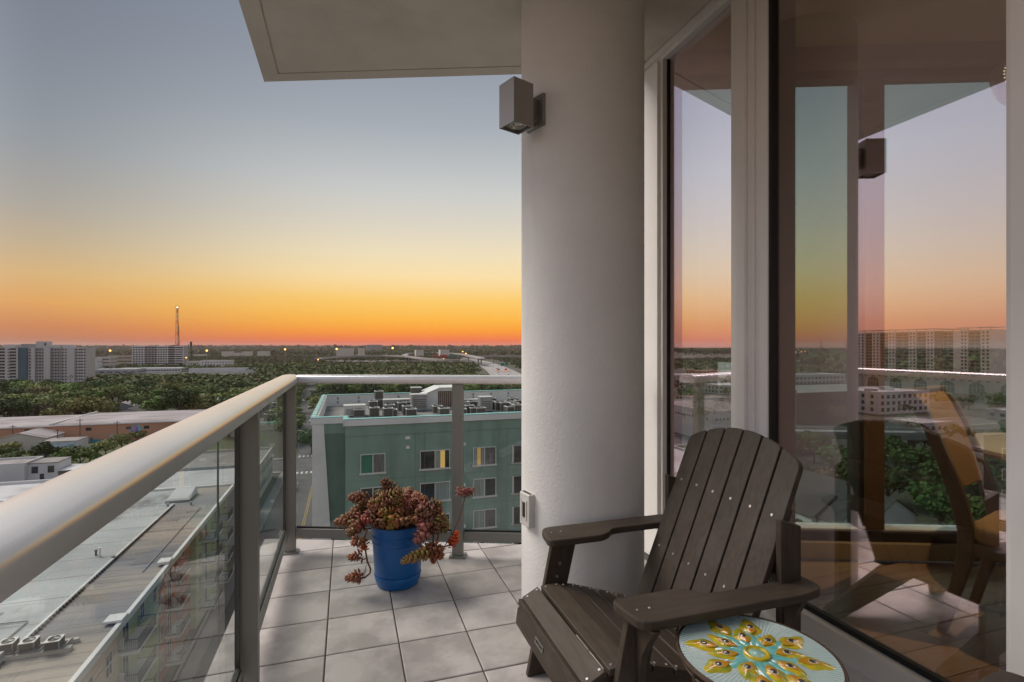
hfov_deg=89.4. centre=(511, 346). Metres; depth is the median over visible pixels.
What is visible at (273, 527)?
road
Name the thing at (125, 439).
tree
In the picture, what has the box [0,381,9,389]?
tree
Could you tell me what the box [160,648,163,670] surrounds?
window
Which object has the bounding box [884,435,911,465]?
tree
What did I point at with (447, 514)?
window
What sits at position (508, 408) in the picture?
air conditioner
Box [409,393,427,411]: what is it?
air handler
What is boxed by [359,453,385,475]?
window
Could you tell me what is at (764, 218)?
sliding glass wall
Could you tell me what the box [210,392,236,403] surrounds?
tree
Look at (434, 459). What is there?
window
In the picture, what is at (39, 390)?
tree
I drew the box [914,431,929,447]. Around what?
tree
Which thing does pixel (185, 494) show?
skylight
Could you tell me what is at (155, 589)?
window
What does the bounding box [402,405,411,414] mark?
air conditioner
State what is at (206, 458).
flat building
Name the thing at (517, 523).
window
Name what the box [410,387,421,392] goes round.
air handler
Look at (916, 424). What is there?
tree
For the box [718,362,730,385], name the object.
white office row
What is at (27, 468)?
white office
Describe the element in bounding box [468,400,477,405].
air conditioner
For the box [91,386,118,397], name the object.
tree
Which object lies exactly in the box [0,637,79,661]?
equipment platform
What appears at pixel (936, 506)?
tree
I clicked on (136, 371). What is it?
block
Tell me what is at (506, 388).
tree
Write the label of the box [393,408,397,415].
air conditioner
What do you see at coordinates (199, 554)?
window
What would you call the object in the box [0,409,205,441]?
warehouse
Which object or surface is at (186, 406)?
tree
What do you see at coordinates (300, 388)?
tree
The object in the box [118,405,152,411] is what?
house
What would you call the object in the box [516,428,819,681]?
adirondack chair
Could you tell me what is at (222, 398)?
tree
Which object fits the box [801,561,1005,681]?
room floor
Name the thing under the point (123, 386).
tree
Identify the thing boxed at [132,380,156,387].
tree
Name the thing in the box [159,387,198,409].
tree
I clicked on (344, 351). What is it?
distant shed
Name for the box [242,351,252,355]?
distant shed
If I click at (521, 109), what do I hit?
wall lamp
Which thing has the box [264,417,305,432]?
tree
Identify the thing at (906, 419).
tree
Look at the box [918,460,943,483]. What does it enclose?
tree
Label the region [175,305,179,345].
lattice mast
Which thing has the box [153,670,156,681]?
window
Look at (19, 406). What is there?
tree
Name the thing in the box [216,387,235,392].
tree
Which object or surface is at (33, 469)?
window
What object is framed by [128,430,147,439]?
tree
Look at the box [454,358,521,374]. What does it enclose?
highway
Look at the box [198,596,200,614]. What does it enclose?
window
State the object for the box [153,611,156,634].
window
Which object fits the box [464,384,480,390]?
tree
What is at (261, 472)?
windows
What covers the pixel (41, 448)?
tree
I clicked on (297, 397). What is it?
tree
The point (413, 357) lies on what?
highway ramp
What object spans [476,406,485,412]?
air conditioner
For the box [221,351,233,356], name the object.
distant shed
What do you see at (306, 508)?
road marking
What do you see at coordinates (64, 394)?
tree
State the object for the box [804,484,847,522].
house
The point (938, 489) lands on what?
tree
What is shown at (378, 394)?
air conditioner
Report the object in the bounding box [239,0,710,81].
balcony ceiling
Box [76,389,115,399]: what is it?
tree
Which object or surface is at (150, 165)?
sky
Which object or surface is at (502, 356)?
highway ramp
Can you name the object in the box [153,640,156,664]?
window
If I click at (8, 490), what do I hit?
flat building
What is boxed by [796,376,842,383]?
windows
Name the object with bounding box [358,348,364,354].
distant shed
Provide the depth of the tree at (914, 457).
131.98 m
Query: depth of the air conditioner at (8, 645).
37.38 m
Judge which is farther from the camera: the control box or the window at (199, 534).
the window at (199, 534)
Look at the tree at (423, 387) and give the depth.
333.17 m
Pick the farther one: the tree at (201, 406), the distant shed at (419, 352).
the distant shed at (419, 352)
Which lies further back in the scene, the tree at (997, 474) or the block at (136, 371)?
the block at (136, 371)
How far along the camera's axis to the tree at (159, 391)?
286.69 m
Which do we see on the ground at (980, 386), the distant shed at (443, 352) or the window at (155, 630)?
the distant shed at (443, 352)
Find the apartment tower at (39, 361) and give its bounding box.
[0,341,94,382]
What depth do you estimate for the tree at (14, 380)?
335.57 m
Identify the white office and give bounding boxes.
[0,456,85,481]
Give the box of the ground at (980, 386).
[0,348,1005,681]
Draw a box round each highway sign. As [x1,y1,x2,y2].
[432,355,455,360]
[498,363,509,374]
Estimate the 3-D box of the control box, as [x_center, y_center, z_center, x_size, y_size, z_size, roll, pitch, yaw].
[0.074,0.789,2.508,0.042,0.162,0.094,0,0,-28]
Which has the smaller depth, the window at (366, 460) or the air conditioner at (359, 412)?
the window at (366, 460)
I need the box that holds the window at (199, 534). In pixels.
[198,530,200,544]
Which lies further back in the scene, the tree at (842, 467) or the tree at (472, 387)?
the tree at (472, 387)
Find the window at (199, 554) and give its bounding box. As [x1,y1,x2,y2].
[198,551,200,568]
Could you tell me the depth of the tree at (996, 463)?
135.90 m
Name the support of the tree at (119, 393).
on the ground at (980, 386)
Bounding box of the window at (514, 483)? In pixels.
[513,475,521,494]
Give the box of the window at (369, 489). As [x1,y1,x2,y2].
[360,486,382,502]
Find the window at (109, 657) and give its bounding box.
[105,648,112,681]
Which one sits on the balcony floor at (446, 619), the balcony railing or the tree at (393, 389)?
the balcony railing
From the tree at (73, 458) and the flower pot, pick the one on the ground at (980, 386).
the tree at (73, 458)
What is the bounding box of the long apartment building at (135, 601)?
[0,483,233,681]
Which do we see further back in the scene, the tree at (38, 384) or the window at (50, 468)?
the tree at (38, 384)
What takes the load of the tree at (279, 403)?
on the ground at (980, 386)
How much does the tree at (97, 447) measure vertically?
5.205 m
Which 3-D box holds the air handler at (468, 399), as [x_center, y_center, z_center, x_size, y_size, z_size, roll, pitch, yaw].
[-5.179,7.265,65.390,3.100,1.170,1.300,0,0,-18]
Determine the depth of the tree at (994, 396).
272.96 m
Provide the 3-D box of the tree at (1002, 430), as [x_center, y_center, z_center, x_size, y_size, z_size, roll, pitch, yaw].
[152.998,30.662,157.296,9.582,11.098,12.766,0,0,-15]
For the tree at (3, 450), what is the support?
on the lawn at (226, 442)
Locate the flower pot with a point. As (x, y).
(392, 548)
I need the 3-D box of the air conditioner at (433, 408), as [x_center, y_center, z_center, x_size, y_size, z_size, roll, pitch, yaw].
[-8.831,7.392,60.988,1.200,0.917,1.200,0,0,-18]
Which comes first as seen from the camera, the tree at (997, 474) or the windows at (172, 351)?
the tree at (997, 474)
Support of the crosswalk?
on the road at (273, 527)
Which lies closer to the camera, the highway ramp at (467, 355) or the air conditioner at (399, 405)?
the air conditioner at (399, 405)
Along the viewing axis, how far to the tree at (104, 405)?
236.66 m
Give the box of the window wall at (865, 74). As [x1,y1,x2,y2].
[670,41,1005,562]
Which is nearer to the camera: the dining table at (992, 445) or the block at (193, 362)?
the dining table at (992, 445)
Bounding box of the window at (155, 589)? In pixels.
[153,586,156,604]
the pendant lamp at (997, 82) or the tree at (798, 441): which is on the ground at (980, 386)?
the tree at (798, 441)
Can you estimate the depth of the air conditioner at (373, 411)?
57.18 m
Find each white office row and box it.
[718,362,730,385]
[795,373,844,383]
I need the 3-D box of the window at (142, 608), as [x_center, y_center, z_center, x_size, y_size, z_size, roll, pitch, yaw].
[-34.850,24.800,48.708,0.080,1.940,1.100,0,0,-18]
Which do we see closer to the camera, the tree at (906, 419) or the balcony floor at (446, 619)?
the balcony floor at (446, 619)
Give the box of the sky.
[0,0,1005,347]
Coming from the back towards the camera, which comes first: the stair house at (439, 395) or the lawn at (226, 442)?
the lawn at (226, 442)
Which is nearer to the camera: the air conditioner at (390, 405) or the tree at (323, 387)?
the air conditioner at (390, 405)
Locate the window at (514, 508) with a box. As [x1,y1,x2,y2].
[513,506,521,525]
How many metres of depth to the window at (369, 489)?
45.63 m
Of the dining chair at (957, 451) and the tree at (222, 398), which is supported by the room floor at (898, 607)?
the dining chair at (957, 451)
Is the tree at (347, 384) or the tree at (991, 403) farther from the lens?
the tree at (347, 384)
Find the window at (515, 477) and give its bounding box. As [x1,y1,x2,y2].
[511,475,521,494]
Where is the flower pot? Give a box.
[369,519,422,590]
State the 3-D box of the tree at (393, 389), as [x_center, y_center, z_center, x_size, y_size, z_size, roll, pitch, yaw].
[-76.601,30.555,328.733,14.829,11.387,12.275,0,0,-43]
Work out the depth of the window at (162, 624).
55.77 m
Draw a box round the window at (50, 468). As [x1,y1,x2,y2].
[48,465,53,472]
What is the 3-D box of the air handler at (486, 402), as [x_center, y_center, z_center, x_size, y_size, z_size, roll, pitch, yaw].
[-3.232,6.940,62.184,1.600,1.820,1.400,0,0,-18]
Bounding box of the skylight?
[165,487,197,503]
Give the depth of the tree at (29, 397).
244.31 m
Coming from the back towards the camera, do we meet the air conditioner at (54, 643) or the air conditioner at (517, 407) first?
the air conditioner at (517, 407)
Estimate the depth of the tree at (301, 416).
207.14 m
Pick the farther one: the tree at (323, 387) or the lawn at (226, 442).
the tree at (323, 387)
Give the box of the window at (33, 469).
[31,466,37,473]
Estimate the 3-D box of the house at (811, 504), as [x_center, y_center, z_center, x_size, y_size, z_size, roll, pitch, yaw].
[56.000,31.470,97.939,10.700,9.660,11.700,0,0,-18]
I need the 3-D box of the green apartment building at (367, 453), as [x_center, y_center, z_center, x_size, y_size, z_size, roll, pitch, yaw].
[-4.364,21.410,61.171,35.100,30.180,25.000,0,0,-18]
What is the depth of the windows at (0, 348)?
437.90 m
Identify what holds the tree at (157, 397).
on the ground at (980, 386)
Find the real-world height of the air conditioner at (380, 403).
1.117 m
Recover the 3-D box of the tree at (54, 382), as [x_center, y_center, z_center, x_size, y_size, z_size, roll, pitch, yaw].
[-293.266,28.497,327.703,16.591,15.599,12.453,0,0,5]
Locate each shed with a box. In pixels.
[0,428,65,450]
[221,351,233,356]
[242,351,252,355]
[257,351,269,355]
[336,348,353,355]
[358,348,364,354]
[415,350,423,355]
[439,350,448,355]
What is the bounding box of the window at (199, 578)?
[198,573,200,591]
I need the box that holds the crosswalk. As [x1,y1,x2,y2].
[279,455,311,533]
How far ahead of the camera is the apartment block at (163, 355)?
768.91 m
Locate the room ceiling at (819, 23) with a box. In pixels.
[689,0,1005,50]
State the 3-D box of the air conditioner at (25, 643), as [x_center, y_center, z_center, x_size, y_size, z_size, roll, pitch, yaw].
[-35.258,21.753,37.758,0.960,0.734,0.960,0,0,-21]
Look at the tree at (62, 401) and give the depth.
236.34 m
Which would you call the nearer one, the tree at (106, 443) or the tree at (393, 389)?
the tree at (106, 443)
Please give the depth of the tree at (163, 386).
311.56 m
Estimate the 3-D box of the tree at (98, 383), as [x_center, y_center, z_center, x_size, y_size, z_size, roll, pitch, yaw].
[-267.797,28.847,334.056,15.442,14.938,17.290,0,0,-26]
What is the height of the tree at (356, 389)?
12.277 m
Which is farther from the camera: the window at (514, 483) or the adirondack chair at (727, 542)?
the window at (514, 483)
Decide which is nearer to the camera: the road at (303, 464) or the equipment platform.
the equipment platform
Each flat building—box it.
[0,479,50,499]
[155,465,233,552]
[183,447,272,497]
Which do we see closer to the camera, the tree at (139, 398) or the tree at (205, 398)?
the tree at (205, 398)
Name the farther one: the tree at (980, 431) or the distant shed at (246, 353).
the distant shed at (246, 353)
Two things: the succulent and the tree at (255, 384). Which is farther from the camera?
the tree at (255, 384)
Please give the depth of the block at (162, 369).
709.46 m
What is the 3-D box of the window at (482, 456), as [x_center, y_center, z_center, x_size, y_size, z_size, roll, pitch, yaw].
[-2.571,10.415,48.769,2.405,1.813,0.160,0,0,-18]
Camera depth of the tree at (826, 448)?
144.37 m
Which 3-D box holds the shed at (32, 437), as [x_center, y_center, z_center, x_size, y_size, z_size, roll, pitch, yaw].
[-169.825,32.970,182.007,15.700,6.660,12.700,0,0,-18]
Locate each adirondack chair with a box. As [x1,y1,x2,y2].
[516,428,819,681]
[979,671,1023,681]
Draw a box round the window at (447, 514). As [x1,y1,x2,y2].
[434,513,449,528]
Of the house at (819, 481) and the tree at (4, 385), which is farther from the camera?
the tree at (4, 385)
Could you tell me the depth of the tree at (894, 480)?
113.13 m
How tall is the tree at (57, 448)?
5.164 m
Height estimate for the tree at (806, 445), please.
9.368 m
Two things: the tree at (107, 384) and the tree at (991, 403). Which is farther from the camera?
the tree at (107, 384)
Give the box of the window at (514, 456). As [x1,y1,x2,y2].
[513,445,521,463]
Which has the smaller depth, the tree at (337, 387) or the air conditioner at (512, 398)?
the air conditioner at (512, 398)
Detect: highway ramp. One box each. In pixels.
[314,355,459,360]
[402,352,484,358]
[479,355,521,356]
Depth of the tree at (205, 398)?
250.96 m
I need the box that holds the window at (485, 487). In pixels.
[472,477,496,498]
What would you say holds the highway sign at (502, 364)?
on the ground at (980, 386)
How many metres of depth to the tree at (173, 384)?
337.66 m
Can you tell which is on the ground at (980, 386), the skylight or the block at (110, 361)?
the block at (110, 361)
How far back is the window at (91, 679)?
38.00 m
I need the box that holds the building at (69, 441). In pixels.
[39,436,88,455]
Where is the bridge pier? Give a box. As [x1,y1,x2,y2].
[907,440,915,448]
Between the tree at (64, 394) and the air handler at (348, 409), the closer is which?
the air handler at (348, 409)
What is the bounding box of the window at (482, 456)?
[472,446,496,466]
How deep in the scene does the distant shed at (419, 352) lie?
1503.94 m
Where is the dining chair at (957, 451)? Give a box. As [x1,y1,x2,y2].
[900,385,1005,631]
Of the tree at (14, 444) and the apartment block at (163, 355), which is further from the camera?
the apartment block at (163, 355)
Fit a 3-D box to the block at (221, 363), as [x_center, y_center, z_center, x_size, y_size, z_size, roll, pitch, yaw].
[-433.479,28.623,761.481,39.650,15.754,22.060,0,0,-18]
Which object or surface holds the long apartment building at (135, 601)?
on the ground at (980, 386)
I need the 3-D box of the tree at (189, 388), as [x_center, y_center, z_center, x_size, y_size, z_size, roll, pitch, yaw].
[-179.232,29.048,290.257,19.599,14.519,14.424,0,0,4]
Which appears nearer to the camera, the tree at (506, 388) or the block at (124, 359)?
the tree at (506, 388)
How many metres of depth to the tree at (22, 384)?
332.94 m
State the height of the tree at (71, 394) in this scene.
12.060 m
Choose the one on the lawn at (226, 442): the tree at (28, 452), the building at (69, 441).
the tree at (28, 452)
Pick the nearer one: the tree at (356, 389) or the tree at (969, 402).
the tree at (969, 402)
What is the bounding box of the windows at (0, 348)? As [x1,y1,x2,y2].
[0,348,85,382]
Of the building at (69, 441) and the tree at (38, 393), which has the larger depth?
the tree at (38, 393)
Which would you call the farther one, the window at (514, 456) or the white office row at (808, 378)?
the white office row at (808, 378)
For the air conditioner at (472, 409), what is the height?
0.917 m
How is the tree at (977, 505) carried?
on the ground at (980, 386)
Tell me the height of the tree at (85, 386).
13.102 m
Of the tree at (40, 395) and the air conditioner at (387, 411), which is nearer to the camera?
the air conditioner at (387, 411)
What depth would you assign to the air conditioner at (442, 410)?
58.27 m
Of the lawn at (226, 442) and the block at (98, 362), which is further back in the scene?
the block at (98, 362)
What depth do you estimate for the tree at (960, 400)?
265.75 m
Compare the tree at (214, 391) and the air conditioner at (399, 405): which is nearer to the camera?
the air conditioner at (399, 405)
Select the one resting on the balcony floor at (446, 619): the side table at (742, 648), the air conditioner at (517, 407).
the side table at (742, 648)
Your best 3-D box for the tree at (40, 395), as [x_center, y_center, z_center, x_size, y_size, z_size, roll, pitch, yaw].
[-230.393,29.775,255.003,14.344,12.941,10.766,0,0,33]
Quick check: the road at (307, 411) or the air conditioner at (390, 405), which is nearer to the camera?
the air conditioner at (390, 405)
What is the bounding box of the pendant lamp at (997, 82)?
[989,61,1005,106]
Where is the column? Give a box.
[522,0,643,598]
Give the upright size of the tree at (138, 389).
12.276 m
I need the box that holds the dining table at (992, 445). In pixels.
[975,432,1005,460]
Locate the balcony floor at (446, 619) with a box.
[203,539,1005,681]
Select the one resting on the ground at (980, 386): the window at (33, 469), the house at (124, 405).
the house at (124, 405)
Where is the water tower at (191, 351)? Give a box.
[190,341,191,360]
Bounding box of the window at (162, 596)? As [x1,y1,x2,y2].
[160,593,163,614]
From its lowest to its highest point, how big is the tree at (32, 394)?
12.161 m
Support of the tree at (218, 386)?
on the ground at (980, 386)
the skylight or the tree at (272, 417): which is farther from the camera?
the tree at (272, 417)
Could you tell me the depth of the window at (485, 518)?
48.78 m
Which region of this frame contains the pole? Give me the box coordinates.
[216,401,219,633]
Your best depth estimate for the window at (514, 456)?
49.78 m
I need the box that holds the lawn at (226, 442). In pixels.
[0,435,268,463]
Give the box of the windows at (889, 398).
[802,397,912,415]
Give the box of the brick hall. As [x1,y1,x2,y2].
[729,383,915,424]
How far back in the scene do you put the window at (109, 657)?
40.72 m
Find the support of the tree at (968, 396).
on the ground at (980, 386)
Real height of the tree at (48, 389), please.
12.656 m
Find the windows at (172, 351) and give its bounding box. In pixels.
[133,347,182,365]
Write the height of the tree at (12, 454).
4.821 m
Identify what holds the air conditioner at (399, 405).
on the green apartment building at (367, 453)
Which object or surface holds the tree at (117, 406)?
on the ground at (980, 386)
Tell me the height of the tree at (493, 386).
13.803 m
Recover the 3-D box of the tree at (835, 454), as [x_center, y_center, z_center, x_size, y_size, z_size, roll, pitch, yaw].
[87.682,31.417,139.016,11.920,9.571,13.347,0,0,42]
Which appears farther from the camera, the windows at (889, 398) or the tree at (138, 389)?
the tree at (138, 389)
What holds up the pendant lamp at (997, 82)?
hanging from the room ceiling at (819, 23)
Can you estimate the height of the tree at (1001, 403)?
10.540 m
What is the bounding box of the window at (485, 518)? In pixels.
[472,508,496,528]
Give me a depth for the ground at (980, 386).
264.66 m
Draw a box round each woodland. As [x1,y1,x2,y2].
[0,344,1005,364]
[1,344,1005,419]
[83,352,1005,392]
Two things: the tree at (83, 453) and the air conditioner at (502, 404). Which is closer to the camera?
the air conditioner at (502, 404)
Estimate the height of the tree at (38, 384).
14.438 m
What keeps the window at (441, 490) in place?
in the green apartment building at (367, 453)
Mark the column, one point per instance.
(583, 296)
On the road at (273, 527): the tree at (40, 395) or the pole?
the pole
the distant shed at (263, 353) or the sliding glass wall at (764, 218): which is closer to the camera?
the sliding glass wall at (764, 218)
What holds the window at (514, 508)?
in the green apartment building at (367, 453)
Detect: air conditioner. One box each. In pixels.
[0,636,19,653]
[17,635,40,653]
[43,634,64,652]
[353,408,364,416]
[368,400,377,408]
[369,406,379,416]
[374,390,382,398]
[374,399,382,407]
[382,407,392,416]
[384,404,394,407]
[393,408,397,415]
[397,401,406,410]
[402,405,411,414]
[405,407,416,415]
[431,405,442,412]
[437,407,449,414]
[464,404,474,413]
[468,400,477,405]
[469,406,477,412]
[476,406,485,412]
[494,401,500,410]
[499,401,508,410]
[504,405,513,411]
[507,397,517,400]
[511,404,521,411]
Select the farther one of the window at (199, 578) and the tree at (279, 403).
the tree at (279, 403)
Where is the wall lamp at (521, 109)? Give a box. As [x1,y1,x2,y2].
[499,76,545,134]
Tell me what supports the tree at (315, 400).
on the ground at (980, 386)
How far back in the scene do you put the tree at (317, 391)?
305.91 m
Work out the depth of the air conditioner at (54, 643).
37.61 m
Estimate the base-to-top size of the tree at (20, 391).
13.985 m
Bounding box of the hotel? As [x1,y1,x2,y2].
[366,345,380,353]
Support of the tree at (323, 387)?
on the ground at (980, 386)
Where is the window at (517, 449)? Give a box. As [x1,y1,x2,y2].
[511,445,521,463]
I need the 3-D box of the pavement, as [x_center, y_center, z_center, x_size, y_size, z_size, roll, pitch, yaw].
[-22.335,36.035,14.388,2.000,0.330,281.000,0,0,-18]
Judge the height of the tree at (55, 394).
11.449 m
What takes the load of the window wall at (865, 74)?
on the balcony floor at (446, 619)
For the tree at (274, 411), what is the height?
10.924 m
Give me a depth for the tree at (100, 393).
266.73 m
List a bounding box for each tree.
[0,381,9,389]
[0,387,32,394]
[0,398,15,416]
[0,441,23,449]
[0,446,19,454]
[0,450,25,457]
[2,378,23,387]
[2,394,34,416]
[4,393,34,415]
[5,399,38,416]
[8,380,33,387]
[23,385,51,393]
[23,402,55,415]
[25,382,54,391]
[25,450,39,455]
[29,395,64,413]
[29,441,54,457]
[33,379,63,386]
[34,391,58,395]
[34,394,52,399]
[36,386,59,391]
[39,393,63,396]
[39,408,70,415]
[46,446,71,455]
[51,382,81,392]
[52,451,79,461]
[55,445,101,463]
[56,397,101,414]
[58,395,114,413]
[61,391,75,398]
[61,408,80,414]
[66,390,82,396]
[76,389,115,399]
[77,390,106,412]
[78,445,103,461]
[79,384,94,389]
[85,379,107,387]
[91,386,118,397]
[92,439,117,454]
[100,380,117,399]
[102,400,121,412]
[108,433,132,447]
[109,383,140,401]
[114,388,135,400]
[123,391,158,405]
[124,386,146,393]
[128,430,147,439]
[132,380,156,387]
[139,399,169,410]
[140,395,175,410]
[146,384,170,391]
[148,388,168,395]
[159,381,186,387]
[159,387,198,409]
[177,385,206,391]
[177,403,200,409]
[185,394,214,409]
[187,401,213,409]
[199,389,225,393]
[210,384,232,389]
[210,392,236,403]
[212,393,238,404]
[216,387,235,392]
[229,386,252,393]
[230,382,249,388]
[246,381,267,387]
[264,405,302,416]
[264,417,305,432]
[266,413,297,430]
[271,399,300,407]
[273,394,301,401]
[280,414,306,418]
[296,386,303,392]
[296,429,311,452]
[304,393,322,402]
[308,397,319,409]
[310,389,326,394]
[318,384,329,390]
[328,383,347,393]
[343,383,359,393]
[347,385,364,393]
[358,384,381,392]
[381,385,400,392]
[397,384,420,392]
[419,384,429,389]
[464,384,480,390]
[481,384,503,389]
[501,387,518,389]
[795,432,806,453]
[795,433,809,452]
[797,430,838,463]
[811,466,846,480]
[815,445,846,469]
[818,444,843,471]
[833,457,892,479]
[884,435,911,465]
[884,464,919,496]
[885,446,934,475]
[894,413,918,426]
[898,469,939,498]
[904,480,947,524]
[908,422,921,427]
[913,493,974,524]
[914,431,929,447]
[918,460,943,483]
[941,493,1005,524]
[955,397,966,405]
[958,394,978,409]
[960,398,974,410]
[968,465,1005,494]
[973,429,990,432]
[985,392,1005,413]
[985,456,1005,468]
[986,400,1000,415]
[991,428,1005,432]
[995,399,1005,408]
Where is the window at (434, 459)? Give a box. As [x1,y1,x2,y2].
[419,449,450,470]
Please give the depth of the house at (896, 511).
90.90 m
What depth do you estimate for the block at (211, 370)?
700.71 m
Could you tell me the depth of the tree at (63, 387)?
307.35 m
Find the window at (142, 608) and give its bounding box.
[140,601,144,621]
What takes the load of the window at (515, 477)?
in the green apartment building at (367, 453)
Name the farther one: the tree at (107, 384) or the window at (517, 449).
the tree at (107, 384)
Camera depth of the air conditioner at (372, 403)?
63.63 m
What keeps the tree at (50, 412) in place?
on the ground at (980, 386)
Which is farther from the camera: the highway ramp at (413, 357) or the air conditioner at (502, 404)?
the highway ramp at (413, 357)
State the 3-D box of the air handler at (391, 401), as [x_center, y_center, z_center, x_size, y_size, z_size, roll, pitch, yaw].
[-14.193,7.190,64.069,3.500,1.320,1.500,0,0,-18]
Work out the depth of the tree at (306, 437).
172.19 m
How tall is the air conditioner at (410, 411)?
0.917 m
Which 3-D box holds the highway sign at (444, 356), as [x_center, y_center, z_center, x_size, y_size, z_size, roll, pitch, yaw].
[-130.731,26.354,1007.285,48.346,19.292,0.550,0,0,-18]
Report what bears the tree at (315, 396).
on the ground at (980, 386)
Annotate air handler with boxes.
[343,403,365,416]
[383,398,409,407]
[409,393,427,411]
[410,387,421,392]
[464,398,477,400]
[477,396,492,411]
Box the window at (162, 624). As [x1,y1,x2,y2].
[160,620,163,642]
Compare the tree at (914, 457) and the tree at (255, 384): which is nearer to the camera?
the tree at (914, 457)
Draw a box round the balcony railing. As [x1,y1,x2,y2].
[0,374,521,681]
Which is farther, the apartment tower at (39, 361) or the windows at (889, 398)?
the apartment tower at (39, 361)
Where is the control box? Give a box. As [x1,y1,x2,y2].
[520,490,534,527]
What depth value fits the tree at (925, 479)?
120.28 m
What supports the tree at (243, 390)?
on the ground at (980, 386)
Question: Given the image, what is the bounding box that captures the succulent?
[333,477,475,584]
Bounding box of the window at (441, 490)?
[420,481,450,501]
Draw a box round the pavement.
[171,471,282,681]
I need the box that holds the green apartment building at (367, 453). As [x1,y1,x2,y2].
[310,389,521,543]
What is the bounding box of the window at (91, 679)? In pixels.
[86,673,93,681]
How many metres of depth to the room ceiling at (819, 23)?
2.80 m
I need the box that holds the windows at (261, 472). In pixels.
[260,455,271,490]
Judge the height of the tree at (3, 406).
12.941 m
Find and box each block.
[95,357,102,368]
[95,368,145,374]
[97,357,117,367]
[108,355,131,367]
[132,346,187,366]
[137,367,187,372]
[187,361,199,370]
[189,367,254,372]
[200,360,233,367]
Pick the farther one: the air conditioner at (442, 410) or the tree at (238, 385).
the tree at (238, 385)
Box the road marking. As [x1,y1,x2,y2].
[298,486,311,538]
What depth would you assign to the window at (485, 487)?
48.78 m
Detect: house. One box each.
[115,400,137,411]
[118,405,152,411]
[420,385,451,408]
[795,484,836,522]
[799,469,846,490]
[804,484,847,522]
[828,482,918,524]
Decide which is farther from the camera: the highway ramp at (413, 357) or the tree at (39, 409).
the highway ramp at (413, 357)
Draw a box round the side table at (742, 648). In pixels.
[675,615,848,681]
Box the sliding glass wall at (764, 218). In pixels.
[644,0,1023,681]
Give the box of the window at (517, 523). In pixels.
[511,506,520,525]
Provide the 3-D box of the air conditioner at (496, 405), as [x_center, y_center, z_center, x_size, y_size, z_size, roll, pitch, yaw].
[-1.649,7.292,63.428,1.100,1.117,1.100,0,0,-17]
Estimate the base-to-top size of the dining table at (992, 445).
0.757 m
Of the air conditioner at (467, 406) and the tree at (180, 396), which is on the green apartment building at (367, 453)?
the air conditioner at (467, 406)
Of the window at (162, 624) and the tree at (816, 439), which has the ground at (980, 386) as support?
the tree at (816, 439)
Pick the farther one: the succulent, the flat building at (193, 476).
the flat building at (193, 476)
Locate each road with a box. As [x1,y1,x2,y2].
[193,431,311,681]
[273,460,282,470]
[296,422,916,469]
[298,383,315,430]
[710,425,997,439]
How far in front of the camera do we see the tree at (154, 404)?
242.58 m
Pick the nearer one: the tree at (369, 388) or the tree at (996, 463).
the tree at (996, 463)
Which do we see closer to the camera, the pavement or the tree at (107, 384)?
the pavement
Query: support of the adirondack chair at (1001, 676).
on the balcony floor at (446, 619)
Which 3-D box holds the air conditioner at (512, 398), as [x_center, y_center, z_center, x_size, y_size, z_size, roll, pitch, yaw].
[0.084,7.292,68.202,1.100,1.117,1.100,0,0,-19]
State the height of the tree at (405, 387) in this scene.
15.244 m
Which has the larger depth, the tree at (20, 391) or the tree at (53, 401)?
the tree at (20, 391)

